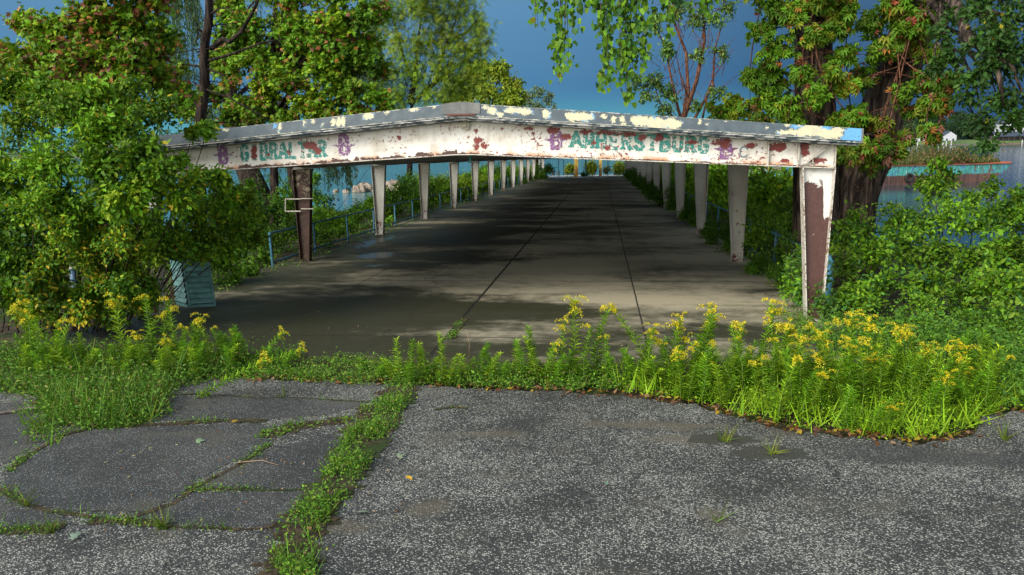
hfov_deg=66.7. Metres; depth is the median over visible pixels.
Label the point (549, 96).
pale tree
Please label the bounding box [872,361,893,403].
goldenrod
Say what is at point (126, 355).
goldenrod
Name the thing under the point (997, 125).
house
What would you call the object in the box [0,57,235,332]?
tall shrub
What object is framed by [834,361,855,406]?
goldenrod
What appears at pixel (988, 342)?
goldenrod
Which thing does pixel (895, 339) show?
goldenrod
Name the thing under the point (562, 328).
goldenrod
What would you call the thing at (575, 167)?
pillar
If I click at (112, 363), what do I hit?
goldenrod
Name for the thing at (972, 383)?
goldenrod
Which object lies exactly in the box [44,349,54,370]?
goldenrod
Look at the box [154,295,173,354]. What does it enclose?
goldenrod
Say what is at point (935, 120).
shore tree
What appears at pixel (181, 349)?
goldenrod
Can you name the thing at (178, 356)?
goldenrod
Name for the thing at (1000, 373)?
goldenrod
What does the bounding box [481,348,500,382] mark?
goldenrod
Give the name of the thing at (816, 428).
leaf litter
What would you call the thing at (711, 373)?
goldenrod
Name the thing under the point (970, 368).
goldenrod
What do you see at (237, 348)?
goldenrod
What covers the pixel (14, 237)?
edge shrub
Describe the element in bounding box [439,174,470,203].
bush
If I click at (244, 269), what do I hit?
shaded shrub
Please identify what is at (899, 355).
goldenrod
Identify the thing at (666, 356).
goldenrod
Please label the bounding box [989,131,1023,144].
boathouse
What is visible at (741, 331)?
goldenrod
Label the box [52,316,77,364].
goldenrod
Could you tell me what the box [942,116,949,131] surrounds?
shore tree
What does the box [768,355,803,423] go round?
goldenrod
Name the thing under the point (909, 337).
goldenrod
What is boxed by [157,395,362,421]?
asphalt panel
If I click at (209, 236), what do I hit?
arching shrub
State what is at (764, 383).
goldenrod
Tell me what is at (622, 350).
goldenrod
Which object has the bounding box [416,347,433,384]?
goldenrod
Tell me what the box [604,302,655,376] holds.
goldenrod
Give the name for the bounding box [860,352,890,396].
goldenrod
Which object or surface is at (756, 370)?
goldenrod
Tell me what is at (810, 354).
goldenrod
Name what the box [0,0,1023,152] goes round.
sky
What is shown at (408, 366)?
goldenrod
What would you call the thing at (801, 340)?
goldenrod
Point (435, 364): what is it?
goldenrod
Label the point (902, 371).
goldenrod
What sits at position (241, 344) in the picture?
goldenrod
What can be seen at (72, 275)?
pipe stub
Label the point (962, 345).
goldenrod
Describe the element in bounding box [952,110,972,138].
shore tree
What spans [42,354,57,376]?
goldenrod
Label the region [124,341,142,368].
goldenrod
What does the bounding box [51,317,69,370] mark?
goldenrod
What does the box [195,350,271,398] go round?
goldenrod
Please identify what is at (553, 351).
goldenrod
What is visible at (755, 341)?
goldenrod
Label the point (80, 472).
asphalt panel
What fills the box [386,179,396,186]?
rock
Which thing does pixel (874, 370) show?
goldenrod
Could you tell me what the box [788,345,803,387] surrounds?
goldenrod
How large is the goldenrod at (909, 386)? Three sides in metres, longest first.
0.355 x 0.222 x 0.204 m
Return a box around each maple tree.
[0,0,202,270]
[170,0,399,229]
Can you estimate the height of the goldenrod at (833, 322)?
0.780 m
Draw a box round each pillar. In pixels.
[574,159,577,175]
[599,160,601,175]
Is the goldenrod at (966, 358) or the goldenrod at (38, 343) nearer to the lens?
the goldenrod at (966, 358)
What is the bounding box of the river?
[4,144,1023,250]
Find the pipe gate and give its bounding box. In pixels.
[556,158,563,176]
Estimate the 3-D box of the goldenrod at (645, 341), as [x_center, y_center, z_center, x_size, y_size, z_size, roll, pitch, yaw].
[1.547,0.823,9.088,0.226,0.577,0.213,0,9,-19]
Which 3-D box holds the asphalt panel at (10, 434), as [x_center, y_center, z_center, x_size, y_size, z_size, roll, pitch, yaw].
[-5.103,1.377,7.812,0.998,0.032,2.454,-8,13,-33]
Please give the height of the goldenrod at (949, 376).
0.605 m
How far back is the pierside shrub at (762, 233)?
18.18 m
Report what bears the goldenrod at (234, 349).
on the ground at (894, 298)
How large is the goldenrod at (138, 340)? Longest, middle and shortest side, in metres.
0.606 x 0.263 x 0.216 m
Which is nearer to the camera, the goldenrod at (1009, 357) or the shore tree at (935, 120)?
the goldenrod at (1009, 357)
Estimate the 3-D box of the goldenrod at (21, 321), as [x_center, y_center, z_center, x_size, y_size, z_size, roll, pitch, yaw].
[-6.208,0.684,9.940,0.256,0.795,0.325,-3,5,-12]
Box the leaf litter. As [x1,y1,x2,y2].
[103,288,1023,531]
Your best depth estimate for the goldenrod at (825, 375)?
7.57 m
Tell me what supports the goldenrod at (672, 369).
on the ground at (894, 298)
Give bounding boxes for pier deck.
[16,176,891,367]
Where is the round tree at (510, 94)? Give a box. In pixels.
[435,55,529,163]
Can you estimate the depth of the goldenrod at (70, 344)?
9.93 m
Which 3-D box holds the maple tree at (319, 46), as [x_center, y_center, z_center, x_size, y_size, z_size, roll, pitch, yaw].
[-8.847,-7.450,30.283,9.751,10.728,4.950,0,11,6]
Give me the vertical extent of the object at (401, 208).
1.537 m
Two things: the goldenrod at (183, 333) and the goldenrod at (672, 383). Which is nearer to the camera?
the goldenrod at (672, 383)
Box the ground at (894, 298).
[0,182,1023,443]
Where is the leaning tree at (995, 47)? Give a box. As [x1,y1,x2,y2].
[839,0,1023,282]
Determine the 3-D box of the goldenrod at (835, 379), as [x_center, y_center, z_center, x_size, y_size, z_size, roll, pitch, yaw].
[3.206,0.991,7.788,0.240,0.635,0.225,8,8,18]
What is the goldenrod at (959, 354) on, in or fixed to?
on the ground at (894, 298)
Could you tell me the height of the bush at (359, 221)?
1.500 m
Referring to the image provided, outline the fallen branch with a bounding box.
[0,394,36,413]
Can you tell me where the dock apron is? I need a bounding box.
[548,175,622,176]
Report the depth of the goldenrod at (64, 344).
10.16 m
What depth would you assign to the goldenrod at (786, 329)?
8.36 m
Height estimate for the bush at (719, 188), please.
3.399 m
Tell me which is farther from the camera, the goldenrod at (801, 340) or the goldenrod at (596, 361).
the goldenrod at (596, 361)
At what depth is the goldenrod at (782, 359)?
8.16 m
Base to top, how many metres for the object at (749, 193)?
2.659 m
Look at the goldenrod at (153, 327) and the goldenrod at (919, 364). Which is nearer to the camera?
the goldenrod at (919, 364)
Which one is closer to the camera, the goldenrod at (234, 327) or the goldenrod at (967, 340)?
the goldenrod at (967, 340)
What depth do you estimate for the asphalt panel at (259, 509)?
5.86 m
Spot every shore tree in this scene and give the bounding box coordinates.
[902,117,918,133]
[913,119,924,132]
[921,111,943,125]
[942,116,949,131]
[944,111,969,138]
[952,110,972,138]
[967,114,991,138]
[986,115,998,138]
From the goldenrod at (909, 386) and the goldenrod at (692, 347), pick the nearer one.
the goldenrod at (909, 386)
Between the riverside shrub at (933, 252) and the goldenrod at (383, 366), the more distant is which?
the riverside shrub at (933, 252)
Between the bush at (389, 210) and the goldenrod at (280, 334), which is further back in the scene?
the bush at (389, 210)
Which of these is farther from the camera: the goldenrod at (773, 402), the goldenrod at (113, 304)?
the goldenrod at (113, 304)
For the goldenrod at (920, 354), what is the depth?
8.36 m
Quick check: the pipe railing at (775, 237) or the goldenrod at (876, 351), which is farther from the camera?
the pipe railing at (775, 237)
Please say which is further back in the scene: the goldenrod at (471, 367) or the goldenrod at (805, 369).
the goldenrod at (471, 367)
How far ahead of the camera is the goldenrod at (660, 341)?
8.76 m
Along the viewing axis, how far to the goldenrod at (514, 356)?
9.22 m
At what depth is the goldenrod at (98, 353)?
9.65 m
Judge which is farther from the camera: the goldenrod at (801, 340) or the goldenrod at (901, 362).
the goldenrod at (901, 362)
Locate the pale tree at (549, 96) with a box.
[522,85,556,178]
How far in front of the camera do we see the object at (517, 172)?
84.88 m
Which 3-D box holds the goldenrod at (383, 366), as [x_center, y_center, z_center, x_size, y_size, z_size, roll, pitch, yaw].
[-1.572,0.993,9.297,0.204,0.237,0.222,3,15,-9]
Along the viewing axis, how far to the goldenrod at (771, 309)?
8.55 m
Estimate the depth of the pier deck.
15.72 m
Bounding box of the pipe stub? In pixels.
[69,266,76,315]
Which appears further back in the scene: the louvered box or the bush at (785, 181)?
the bush at (785, 181)
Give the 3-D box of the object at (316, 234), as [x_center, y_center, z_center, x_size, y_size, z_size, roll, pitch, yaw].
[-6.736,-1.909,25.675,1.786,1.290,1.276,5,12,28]
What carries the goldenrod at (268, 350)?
on the ground at (894, 298)
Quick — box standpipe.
[825,254,833,298]
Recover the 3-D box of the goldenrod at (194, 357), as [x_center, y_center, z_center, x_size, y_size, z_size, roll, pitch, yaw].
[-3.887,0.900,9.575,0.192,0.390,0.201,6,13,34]
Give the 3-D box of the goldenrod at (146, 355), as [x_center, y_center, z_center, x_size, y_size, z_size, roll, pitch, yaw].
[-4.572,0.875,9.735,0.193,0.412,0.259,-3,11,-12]
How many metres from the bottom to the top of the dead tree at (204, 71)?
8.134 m
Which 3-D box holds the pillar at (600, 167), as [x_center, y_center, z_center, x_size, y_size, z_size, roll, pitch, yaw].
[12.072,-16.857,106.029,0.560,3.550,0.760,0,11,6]
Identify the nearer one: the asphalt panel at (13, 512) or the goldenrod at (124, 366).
the asphalt panel at (13, 512)
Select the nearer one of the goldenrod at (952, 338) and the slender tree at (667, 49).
the goldenrod at (952, 338)
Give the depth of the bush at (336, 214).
28.18 m
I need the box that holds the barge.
[786,140,1010,184]
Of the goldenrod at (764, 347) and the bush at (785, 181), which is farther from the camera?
the bush at (785, 181)
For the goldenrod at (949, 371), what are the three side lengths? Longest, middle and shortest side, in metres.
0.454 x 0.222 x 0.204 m
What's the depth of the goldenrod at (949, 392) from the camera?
7.72 m
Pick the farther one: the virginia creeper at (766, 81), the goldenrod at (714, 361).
the virginia creeper at (766, 81)
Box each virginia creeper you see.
[704,0,875,175]
[836,0,960,191]
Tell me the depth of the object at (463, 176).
56.34 m
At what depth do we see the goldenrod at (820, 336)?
8.09 m
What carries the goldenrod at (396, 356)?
on the ground at (894, 298)
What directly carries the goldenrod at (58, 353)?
on the ground at (894, 298)
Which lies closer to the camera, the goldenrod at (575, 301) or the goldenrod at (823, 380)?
the goldenrod at (823, 380)
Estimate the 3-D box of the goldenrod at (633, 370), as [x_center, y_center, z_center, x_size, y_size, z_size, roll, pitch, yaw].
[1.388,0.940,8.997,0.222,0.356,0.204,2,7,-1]
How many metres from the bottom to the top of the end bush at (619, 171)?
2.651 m
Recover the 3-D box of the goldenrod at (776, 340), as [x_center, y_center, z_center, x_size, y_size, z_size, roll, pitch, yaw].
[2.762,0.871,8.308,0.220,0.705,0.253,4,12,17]
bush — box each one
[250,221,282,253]
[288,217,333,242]
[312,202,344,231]
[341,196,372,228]
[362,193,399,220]
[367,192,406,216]
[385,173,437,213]
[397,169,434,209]
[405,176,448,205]
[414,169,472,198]
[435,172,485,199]
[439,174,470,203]
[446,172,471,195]
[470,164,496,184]
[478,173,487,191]
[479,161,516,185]
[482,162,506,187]
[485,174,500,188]
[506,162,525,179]
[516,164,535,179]
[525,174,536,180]
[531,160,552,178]
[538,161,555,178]
[564,163,573,175]
[580,171,589,175]
[581,158,599,175]
[602,165,611,174]
[611,160,624,175]
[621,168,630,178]
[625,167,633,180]
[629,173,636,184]
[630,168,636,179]
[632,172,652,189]
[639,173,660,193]
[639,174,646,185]
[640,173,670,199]
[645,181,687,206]
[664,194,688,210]
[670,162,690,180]
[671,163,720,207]
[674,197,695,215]
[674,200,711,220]
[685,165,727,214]
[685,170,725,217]
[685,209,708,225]
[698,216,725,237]
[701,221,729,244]
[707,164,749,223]
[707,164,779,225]
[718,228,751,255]
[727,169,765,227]
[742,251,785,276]
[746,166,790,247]
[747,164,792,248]
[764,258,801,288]
[866,289,966,340]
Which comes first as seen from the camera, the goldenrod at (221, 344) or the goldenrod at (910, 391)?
the goldenrod at (910, 391)
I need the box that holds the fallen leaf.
[69,531,80,539]
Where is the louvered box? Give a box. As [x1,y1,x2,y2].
[170,260,215,307]
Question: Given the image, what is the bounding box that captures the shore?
[1,138,1023,158]
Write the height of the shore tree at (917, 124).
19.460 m
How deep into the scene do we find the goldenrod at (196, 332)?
9.67 m
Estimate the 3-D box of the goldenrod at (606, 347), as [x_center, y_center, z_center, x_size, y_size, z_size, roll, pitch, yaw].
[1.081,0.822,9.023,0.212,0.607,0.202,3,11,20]
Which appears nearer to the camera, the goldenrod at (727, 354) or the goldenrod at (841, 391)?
the goldenrod at (841, 391)
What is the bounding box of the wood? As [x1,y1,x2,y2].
[0,121,777,154]
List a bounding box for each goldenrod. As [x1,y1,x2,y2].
[7,303,85,381]
[12,332,24,354]
[12,343,29,374]
[16,299,40,362]
[17,313,32,361]
[17,357,31,374]
[23,315,47,369]
[28,351,46,370]
[33,361,47,377]
[40,343,47,355]
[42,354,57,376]
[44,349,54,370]
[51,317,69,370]
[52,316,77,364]
[52,339,66,370]
[58,334,68,363]
[61,346,73,365]
[62,343,74,360]
[74,332,90,367]
[76,343,90,367]
[81,348,97,372]
[92,349,112,371]
[104,292,129,357]
[104,358,121,371]
[105,343,118,367]
[117,345,134,372]
[118,363,131,374]
[122,335,137,365]
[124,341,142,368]
[125,329,149,372]
[125,345,135,370]
[132,294,158,355]
[133,311,166,370]
[137,343,155,370]
[149,337,161,356]
[153,359,170,378]
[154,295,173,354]
[156,333,177,374]
[156,347,172,378]
[164,305,182,369]
[173,351,188,370]
[176,323,214,364]
[176,336,186,358]
[177,339,186,362]
[178,329,187,355]
[178,347,188,362]
[184,313,209,367]
[186,349,202,378]
[188,347,200,370]
[189,319,209,366]
[194,341,205,371]
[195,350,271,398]
[200,326,214,363]
[210,325,223,362]
[216,329,225,360]
[216,336,225,361]
[221,332,238,357]
[221,345,239,373]
[222,343,239,366]
[223,332,238,364]
[227,328,242,362]
[228,324,241,355]
[235,331,249,364]
[247,342,307,371]
[250,325,289,364]
[263,346,273,367]
[279,354,293,371]
[356,357,369,371]
[374,363,386,377]
[381,358,399,377]
[391,338,403,379]
[401,361,413,385]
[404,339,417,378]
[414,341,427,373]
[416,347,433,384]
[427,356,440,377]
[435,332,447,381]
[443,353,461,386]
[455,355,466,378]
[461,357,477,381]
[471,341,491,379]
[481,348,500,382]
[483,351,502,380]
[500,362,509,381]
[510,338,521,376]
[513,338,529,378]
[522,335,544,382]
[523,324,540,376]
[537,338,565,383]
[543,343,559,381]
[550,354,566,383]
[553,316,569,376]
[561,294,588,372]
[562,349,573,382]
[568,355,578,383]
[574,323,594,380]
[587,303,613,374]
[596,333,611,377]
[603,350,617,378]
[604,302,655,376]
[619,348,634,373]
[621,349,635,384]
[627,354,636,380]
[635,355,655,389]
[636,334,652,372]
[638,322,663,383]
[647,360,661,391]
[651,336,669,383]
[652,368,665,386]
[653,337,677,381]
[653,338,676,382]
[661,311,687,380]
[662,345,684,393]
[662,354,678,392]
[668,322,687,379]
[669,346,687,393]
[671,349,690,402]
[678,332,691,375]
[679,376,691,395]
[681,361,699,403]
[684,338,704,383]
[686,308,725,371]
[687,300,718,372]
[687,340,701,384]
[690,344,713,404]
[690,364,701,394]
[692,353,704,389]
[693,355,711,396]
[695,333,707,360]
[695,370,713,401]
[701,313,723,382]
[704,361,717,394]
[707,339,740,398]
[707,353,719,386]
[709,356,720,393]
[710,363,728,409]
[718,356,732,383]
[719,375,739,405]
[720,335,740,387]
[722,355,738,393]
[722,369,735,394]
[727,320,753,392]
[728,320,746,387]
[732,332,741,377]
[735,353,752,387]
[742,361,757,389]
[743,339,758,384]
[744,345,759,385]
[746,360,762,399]
[753,319,778,383]
[754,341,765,371]
[757,354,771,408]
[760,297,788,385]
[760,337,781,396]
[765,386,780,417]
[766,365,781,378]
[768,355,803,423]
[770,322,795,381]
[770,332,780,368]
[775,317,800,382]
[777,349,797,398]
[781,346,801,410]
[785,334,810,398]
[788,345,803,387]
[789,356,812,393]
[791,371,816,418]
[792,337,816,369]
[799,358,808,377]
[803,321,839,390]
[803,350,818,376]
[803,365,837,418]
[804,348,814,392]
[805,349,826,394]
[806,380,818,405]
[810,317,839,376]
[811,329,834,398]
[812,378,830,419]
[813,358,830,404]
[821,358,845,412]
[824,369,834,392]
[827,350,837,368]
[828,352,845,398]
[832,358,845,396]
[834,334,860,403]
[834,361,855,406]
[835,374,849,406]
[835,383,854,417]
[836,385,854,431]
[837,309,862,372]
[841,387,861,432]
[844,353,861,406]
[847,345,859,388]
[851,336,876,413]
[852,312,881,390]
[853,353,876,394]
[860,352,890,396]
[860,397,893,435]
[868,344,882,384]
[870,365,888,408]
[871,326,886,366]
[872,350,889,407]
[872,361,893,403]
[873,326,913,392]
[873,401,905,436]
[884,321,908,380]
[885,359,899,390]
[886,392,904,424]
[888,351,917,401]
[889,349,915,377]
[893,344,903,375]
[897,375,919,405]
[898,324,918,362]
[899,359,910,385]
[900,365,921,424]
[905,349,925,386]
[906,344,953,401]
[909,365,948,430]
[912,348,934,371]
[913,353,927,395]
[913,356,931,389]
[917,341,939,396]
[926,351,937,383]
[926,384,943,421]
[932,369,958,429]
[934,380,957,411]
[935,360,958,386]
[944,352,959,387]
[948,338,969,376]
[949,380,967,409]
[950,335,963,374]
[950,355,970,403]
[951,356,970,406]
[952,352,997,409]
[955,335,971,375]
[956,363,999,404]
[956,382,973,419]
[957,344,979,383]
[959,329,973,379]
[962,369,976,390]
[963,342,1005,395]
[964,370,981,403]
[968,348,979,377]
[968,370,984,410]
[973,355,1016,380]
[974,348,986,382]
[976,360,997,415]
[977,362,1001,401]
[978,327,991,364]
[982,333,998,373]
[989,351,999,388]
[989,364,1009,393]
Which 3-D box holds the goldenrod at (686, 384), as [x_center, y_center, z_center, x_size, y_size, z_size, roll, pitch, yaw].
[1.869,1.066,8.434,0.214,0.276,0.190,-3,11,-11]
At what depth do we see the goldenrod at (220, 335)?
9.99 m
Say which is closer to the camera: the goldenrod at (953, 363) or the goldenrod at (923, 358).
the goldenrod at (953, 363)
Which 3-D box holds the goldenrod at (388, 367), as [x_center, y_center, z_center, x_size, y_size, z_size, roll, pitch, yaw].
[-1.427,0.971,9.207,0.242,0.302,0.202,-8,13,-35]
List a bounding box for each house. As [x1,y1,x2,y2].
[943,131,956,140]
[994,119,1016,135]
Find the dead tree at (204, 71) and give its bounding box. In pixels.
[171,0,286,225]
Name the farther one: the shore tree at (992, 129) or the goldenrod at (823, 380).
the shore tree at (992, 129)
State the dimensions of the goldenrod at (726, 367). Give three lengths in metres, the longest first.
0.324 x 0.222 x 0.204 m
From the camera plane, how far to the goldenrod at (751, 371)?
8.58 m
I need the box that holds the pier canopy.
[107,102,863,320]
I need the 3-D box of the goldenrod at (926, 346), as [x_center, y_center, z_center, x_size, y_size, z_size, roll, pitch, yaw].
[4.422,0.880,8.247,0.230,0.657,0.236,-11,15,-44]
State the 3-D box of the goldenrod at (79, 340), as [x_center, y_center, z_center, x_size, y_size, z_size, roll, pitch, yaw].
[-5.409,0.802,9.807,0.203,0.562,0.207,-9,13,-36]
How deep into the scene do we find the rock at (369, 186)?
90.99 m
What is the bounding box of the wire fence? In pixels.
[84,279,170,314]
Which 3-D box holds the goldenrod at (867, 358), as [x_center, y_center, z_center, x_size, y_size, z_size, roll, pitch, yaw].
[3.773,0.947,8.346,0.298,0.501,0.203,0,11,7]
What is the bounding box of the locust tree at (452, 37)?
[362,0,503,178]
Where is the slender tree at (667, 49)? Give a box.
[616,0,741,118]
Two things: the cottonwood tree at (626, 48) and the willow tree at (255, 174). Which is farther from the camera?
the willow tree at (255, 174)
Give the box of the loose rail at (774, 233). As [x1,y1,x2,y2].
[771,231,800,245]
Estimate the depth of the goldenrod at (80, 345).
9.75 m
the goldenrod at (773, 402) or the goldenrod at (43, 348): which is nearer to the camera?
the goldenrod at (773, 402)
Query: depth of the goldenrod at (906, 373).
8.45 m
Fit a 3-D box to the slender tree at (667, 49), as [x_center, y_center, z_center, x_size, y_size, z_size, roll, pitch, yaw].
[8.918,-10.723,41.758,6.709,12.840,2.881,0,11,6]
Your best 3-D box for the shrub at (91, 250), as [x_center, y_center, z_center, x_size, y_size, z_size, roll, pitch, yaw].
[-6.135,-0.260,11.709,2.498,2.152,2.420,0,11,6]
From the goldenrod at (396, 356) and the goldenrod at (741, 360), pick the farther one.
the goldenrod at (396, 356)
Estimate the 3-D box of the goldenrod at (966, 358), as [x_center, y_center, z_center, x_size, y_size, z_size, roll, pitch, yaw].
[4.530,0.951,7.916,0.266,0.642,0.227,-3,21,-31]
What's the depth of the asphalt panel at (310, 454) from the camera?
6.61 m
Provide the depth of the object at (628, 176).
80.06 m
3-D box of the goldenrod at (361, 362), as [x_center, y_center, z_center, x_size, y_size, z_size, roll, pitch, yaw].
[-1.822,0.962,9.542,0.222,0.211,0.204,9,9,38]
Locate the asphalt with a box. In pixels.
[0,370,1023,574]
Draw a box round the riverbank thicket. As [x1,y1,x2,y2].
[206,170,321,231]
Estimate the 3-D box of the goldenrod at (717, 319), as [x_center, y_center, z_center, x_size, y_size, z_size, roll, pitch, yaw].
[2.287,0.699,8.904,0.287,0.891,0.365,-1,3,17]
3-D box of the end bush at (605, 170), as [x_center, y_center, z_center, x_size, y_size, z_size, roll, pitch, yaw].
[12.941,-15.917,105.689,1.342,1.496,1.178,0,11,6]
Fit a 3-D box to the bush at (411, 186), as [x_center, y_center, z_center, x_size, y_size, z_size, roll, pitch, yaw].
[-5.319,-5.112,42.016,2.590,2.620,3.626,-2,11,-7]
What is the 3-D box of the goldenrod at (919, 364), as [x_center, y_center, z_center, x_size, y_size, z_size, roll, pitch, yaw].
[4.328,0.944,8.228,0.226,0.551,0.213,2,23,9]
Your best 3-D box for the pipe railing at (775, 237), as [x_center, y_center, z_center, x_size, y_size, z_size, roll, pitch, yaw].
[10.608,-7.627,57.985,0.101,2.317,82.104,0,11,6]
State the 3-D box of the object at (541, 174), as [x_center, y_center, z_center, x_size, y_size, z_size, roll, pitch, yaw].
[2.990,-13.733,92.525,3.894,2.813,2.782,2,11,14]
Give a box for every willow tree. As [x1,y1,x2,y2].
[161,0,387,219]
[280,97,295,217]
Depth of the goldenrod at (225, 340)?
9.95 m
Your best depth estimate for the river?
111.30 m
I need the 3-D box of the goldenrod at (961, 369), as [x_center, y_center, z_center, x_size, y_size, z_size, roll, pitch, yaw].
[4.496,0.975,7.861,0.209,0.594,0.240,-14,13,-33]
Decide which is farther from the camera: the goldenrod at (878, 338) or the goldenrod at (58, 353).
the goldenrod at (58, 353)
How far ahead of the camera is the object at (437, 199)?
44.64 m
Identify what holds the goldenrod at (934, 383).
on the ground at (894, 298)
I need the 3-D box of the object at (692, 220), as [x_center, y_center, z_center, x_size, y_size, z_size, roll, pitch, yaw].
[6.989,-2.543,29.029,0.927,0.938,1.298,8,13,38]
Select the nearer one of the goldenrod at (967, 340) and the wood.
the goldenrod at (967, 340)
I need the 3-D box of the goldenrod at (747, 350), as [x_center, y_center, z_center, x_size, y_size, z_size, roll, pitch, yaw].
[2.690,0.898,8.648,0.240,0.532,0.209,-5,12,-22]
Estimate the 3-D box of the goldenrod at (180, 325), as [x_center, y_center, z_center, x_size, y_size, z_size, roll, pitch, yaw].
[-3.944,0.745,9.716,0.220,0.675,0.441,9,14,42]
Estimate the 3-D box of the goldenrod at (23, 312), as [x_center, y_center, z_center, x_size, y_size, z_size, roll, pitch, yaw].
[-5.367,0.676,8.986,0.734,1.125,0.311,-9,13,-36]
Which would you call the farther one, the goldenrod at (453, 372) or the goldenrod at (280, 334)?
the goldenrod at (280, 334)
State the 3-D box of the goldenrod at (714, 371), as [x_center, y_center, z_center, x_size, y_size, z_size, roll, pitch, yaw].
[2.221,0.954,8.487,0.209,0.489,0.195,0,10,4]
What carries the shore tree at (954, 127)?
on the shore
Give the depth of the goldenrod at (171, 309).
9.92 m
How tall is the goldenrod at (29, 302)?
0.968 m
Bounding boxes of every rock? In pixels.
[352,184,366,191]
[358,182,372,191]
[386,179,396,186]
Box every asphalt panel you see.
[0,401,63,462]
[0,497,64,527]
[1,423,268,511]
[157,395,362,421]
[158,490,303,527]
[202,433,336,488]
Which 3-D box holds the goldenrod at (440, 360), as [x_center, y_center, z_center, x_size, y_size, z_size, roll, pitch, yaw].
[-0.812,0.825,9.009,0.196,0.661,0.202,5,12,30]
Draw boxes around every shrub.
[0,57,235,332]
[0,141,83,332]
[0,201,196,334]
[120,165,270,303]
[165,247,260,283]
[222,170,394,271]
[740,170,792,268]
[772,228,840,318]
[828,199,934,323]
[887,155,1015,320]
[944,182,1023,343]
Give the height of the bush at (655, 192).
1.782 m
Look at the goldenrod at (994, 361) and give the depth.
8.55 m
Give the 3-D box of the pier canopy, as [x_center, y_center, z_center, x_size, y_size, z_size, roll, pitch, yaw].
[4.198,-8.759,57.299,12.296,4.998,91.970,0,11,6]
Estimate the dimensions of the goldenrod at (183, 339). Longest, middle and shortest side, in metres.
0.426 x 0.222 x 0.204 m
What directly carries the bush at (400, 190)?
on the ground at (894, 298)
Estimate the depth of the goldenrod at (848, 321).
8.63 m
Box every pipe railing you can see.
[268,172,531,266]
[671,192,777,263]
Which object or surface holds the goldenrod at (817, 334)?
on the ground at (894, 298)
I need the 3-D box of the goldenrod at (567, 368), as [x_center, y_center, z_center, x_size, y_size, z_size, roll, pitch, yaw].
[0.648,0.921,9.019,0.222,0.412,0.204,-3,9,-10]
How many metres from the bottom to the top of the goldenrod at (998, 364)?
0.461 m
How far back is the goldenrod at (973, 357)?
8.98 m
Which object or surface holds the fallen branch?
on the asphalt panel at (10, 434)
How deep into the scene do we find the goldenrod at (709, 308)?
8.78 m
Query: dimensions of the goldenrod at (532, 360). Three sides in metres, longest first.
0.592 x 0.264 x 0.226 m
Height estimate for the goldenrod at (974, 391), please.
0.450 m
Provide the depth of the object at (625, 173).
87.30 m
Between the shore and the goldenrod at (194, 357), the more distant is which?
the shore
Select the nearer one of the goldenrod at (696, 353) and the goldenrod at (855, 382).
the goldenrod at (855, 382)
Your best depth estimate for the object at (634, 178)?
68.01 m
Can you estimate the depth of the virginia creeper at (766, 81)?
14.55 m
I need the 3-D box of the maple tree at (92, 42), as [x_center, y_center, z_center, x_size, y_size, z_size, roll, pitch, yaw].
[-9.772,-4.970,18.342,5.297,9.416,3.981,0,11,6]
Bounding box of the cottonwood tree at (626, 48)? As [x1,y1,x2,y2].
[527,0,846,285]
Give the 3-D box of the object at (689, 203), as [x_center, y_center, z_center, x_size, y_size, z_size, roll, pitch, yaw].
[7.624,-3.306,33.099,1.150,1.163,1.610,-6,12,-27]
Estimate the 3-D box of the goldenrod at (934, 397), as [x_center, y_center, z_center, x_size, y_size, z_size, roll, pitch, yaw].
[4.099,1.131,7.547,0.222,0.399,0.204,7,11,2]
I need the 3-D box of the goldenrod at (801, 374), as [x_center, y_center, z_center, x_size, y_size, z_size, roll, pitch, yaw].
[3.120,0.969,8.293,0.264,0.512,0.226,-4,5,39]
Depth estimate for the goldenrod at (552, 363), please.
9.05 m
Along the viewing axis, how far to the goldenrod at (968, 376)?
8.24 m
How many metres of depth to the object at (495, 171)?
69.59 m
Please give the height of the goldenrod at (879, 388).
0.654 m
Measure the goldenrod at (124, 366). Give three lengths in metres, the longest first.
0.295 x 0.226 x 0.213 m
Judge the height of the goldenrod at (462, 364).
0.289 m

